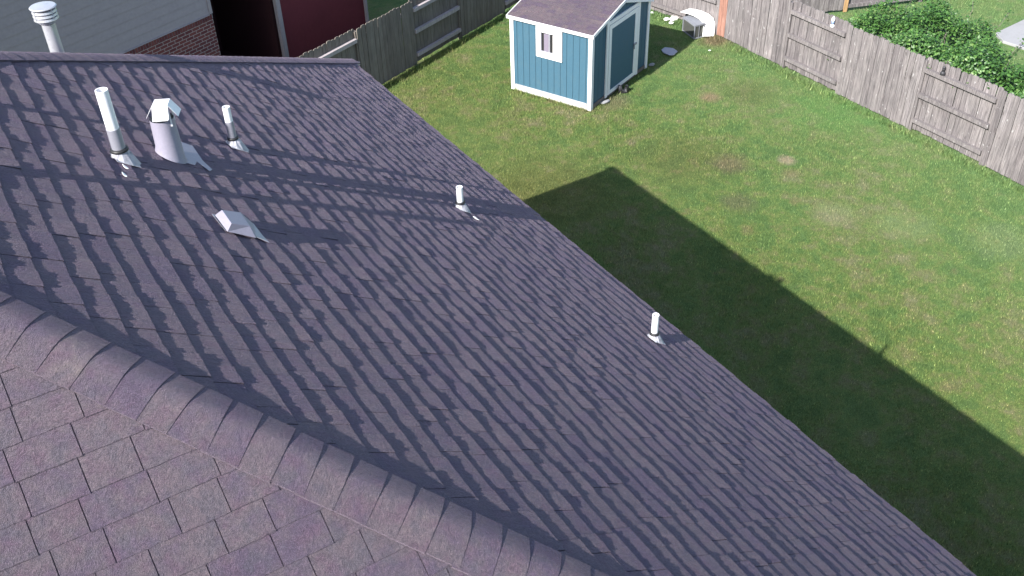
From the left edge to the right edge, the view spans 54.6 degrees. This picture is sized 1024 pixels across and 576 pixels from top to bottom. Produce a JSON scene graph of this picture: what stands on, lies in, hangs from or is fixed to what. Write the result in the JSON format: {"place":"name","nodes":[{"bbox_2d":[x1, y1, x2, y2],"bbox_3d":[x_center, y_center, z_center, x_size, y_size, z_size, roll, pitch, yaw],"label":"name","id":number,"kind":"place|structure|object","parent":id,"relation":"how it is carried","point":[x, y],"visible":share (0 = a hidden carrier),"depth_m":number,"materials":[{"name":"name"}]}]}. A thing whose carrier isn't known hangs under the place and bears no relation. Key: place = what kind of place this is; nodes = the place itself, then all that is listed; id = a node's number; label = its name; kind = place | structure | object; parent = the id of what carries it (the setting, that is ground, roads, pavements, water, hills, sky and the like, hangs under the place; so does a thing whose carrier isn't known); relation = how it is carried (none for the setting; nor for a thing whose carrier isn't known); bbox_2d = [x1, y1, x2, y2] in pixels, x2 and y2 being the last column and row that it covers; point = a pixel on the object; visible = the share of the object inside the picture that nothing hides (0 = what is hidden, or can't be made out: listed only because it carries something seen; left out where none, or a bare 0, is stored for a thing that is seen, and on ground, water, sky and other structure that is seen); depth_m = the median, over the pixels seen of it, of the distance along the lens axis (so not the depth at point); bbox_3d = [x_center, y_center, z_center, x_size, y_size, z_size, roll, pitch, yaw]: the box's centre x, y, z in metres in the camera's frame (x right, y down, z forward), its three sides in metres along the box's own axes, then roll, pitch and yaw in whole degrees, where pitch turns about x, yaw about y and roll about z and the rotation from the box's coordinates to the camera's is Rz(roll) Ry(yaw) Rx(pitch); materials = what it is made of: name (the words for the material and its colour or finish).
{"place":"outdoors","nodes":[
{"label":"outdoors","id":0,"kind":"place"},
{"bbox_2d":[0,0,368,57],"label":"neighbour house","id":1,"kind":"structure","parent":0,"point":[274,28],"depth_m":21.41,"materials":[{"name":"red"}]},
{"bbox_2d":[0,1,975,575],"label":"house","id":2,"kind":"structure","parent":0,"point":[282,317],"depth_m":5.34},
{"bbox_2d":[365,0,1023,575],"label":"lawn","id":3,"kind":"structure","parent":0,"point":[377,8],"depth_m":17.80,"materials":[{"name":"plant"}]},
{"bbox_2d":[297,0,519,83],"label":"wooden fence","id":4,"kind":"object","parent":3,"relation":"on","point":[382,53],"visible":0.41,"depth_m":23.62,"materials":[{"name":"grey wood"}]},
{"bbox_2d":[506,0,653,110],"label":"shed","id":5,"kind":"structure","parent":3,"relation":"on","point":[586,54],"depth_m":22.10,"materials":[{"name":"blue wood"}]},
{"bbox_2d":[536,25,562,62],"bbox_3d":[0.822,-5.391,21.893,0.680,0.725,0.038,22,43,27],"label":"window","id":6,"kind":"structure","parent":5,"relation":"in","point":[549,42],"depth_m":21.89,"materials":[{"name":"white wood"}]},
{"bbox_2d":[607,6,638,95],"bbox_3d":[2.524,-5.377,22.522,0.054,1.660,1.300,22,43,27],"label":"door","id":7,"kind":"structure","parent":5,"relation":"in","point":[623,33],"depth_m":22.50,"materials":[{"name":"blue wood"}]},
{"bbox_2d":[599,99,609,103],"bbox_3d":[2.102,-4.218,22.502,0.295,0.064,0.123,-22,42,-24],"label":"stone","id":8,"kind":"object","parent":3,"relation":"on","point":[605,101],"visible":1,"depth_m":22.47,"materials":[{"name":"stone"}]},
{"bbox_2d":[618,85,626,92],"bbox_3d":[2.541,-4.593,22.847,0.213,0.190,0.090,0,38,3],"label":"boot","id":9,"kind":"object","parent":3,"relation":"on","point":[620,89],"visible":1,"depth_m":22.84,"materials":[{"name":"rubber"}]},
{"bbox_2d":[624,84,629,92],"bbox_3d":[2.665,-4.638,22.901,0.090,0.190,0.213,18,42,24],"label":"boot","id":10,"kind":"object","parent":3,"relation":"on","point":[627,88],"visible":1,"depth_m":22.84,"materials":[{"name":"rubber"}]},
{"bbox_2d":[662,47,677,55],"bbox_3d":[3.888,-5.846,24.495,0.348,0.036,0.447,-22,42,-24],"label":"stepping slab","id":11,"kind":"object","parent":3,"relation":"on","point":[669,51],"depth_m":24.47,"materials":[{"name":"grey stone"}]},
{"bbox_2d":[669,16,678,20],"bbox_3d":[4.248,-7.087,26.072,0.258,0.127,0.243,-22,42,-24],"label":"crumpled paper","id":12,"kind":"object","parent":3,"relation":"on","point":[673,17],"visible":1,"depth_m":26.01,"materials":[{"name":"white paper"}]},
{"bbox_2d":[651,0,719,34],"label":"wooden fence","id":13,"kind":"object","parent":3,"relation":"on","point":[677,7],"visible":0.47,"depth_m":25.71,"materials":[{"name":"grey wood"}]},
{"bbox_2d":[682,15,704,38],"bbox_3d":[4.623,-6.653,25.293,0.311,0.366,0.647,-14,39,-16],"label":"crate","id":14,"kind":"object","parent":3,"relation":"on","point":[692,27],"visible":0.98,"depth_m":25.16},
{"bbox_2d":[681,8,714,35],"bbox_3d":[4.763,-6.785,25.384,0.421,0.496,0.957,-25,43,-27],"label":"plastic sheet","id":15,"kind":"object","parent":3,"relation":"on","point":[707,19],"visible":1,"depth_m":25.16,"materials":[{"name":"white plastic"}]},
{"bbox_2d":[751,0,921,17],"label":"wooden fence","id":16,"kind":"object","parent":3,"relation":"on","point":[830,5],"visible":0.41,"depth_m":26.13,"materials":[{"name":"wood"}]},
{"bbox_2d":[717,0,1023,185],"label":"wooden fence","id":17,"kind":"object","parent":3,"relation":"on","point":[799,37],"visible":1,"depth_m":21.16,"materials":[{"name":"grey wood"}]},
{"bbox_2d":[940,66,945,75],"bbox_3d":[8.668,-4.376,19.929,0.110,0.200,0.107,-22,42,-24],"label":"figurine","id":18,"kind":"object","parent":17,"relation":"on","point":[942,72],"visible":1,"depth_m":19.92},
{"bbox_2d":[827,0,1023,116],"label":"vine","id":19,"kind":"object","parent":3,"relation":"on","point":[986,52],"visible":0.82,"depth_m":21.22,"materials":[{"name":"green plant"}]},
{"bbox_2d":[830,16,834,27],"bbox_3d":[7.093,-5.889,21.919,0.100,0.250,0.097,-22,42,-24],"label":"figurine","id":20,"kind":"object","parent":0,"point":[832,25],"visible":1,"depth_m":21.90,"materials":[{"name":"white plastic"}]},
{"bbox_2d":[996,20,1023,49],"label":"path","id":21,"kind":"structure","parent":0,"point":[1011,35],"depth_m":24.73,"materials":[{"name":"concrete"}]}
]}

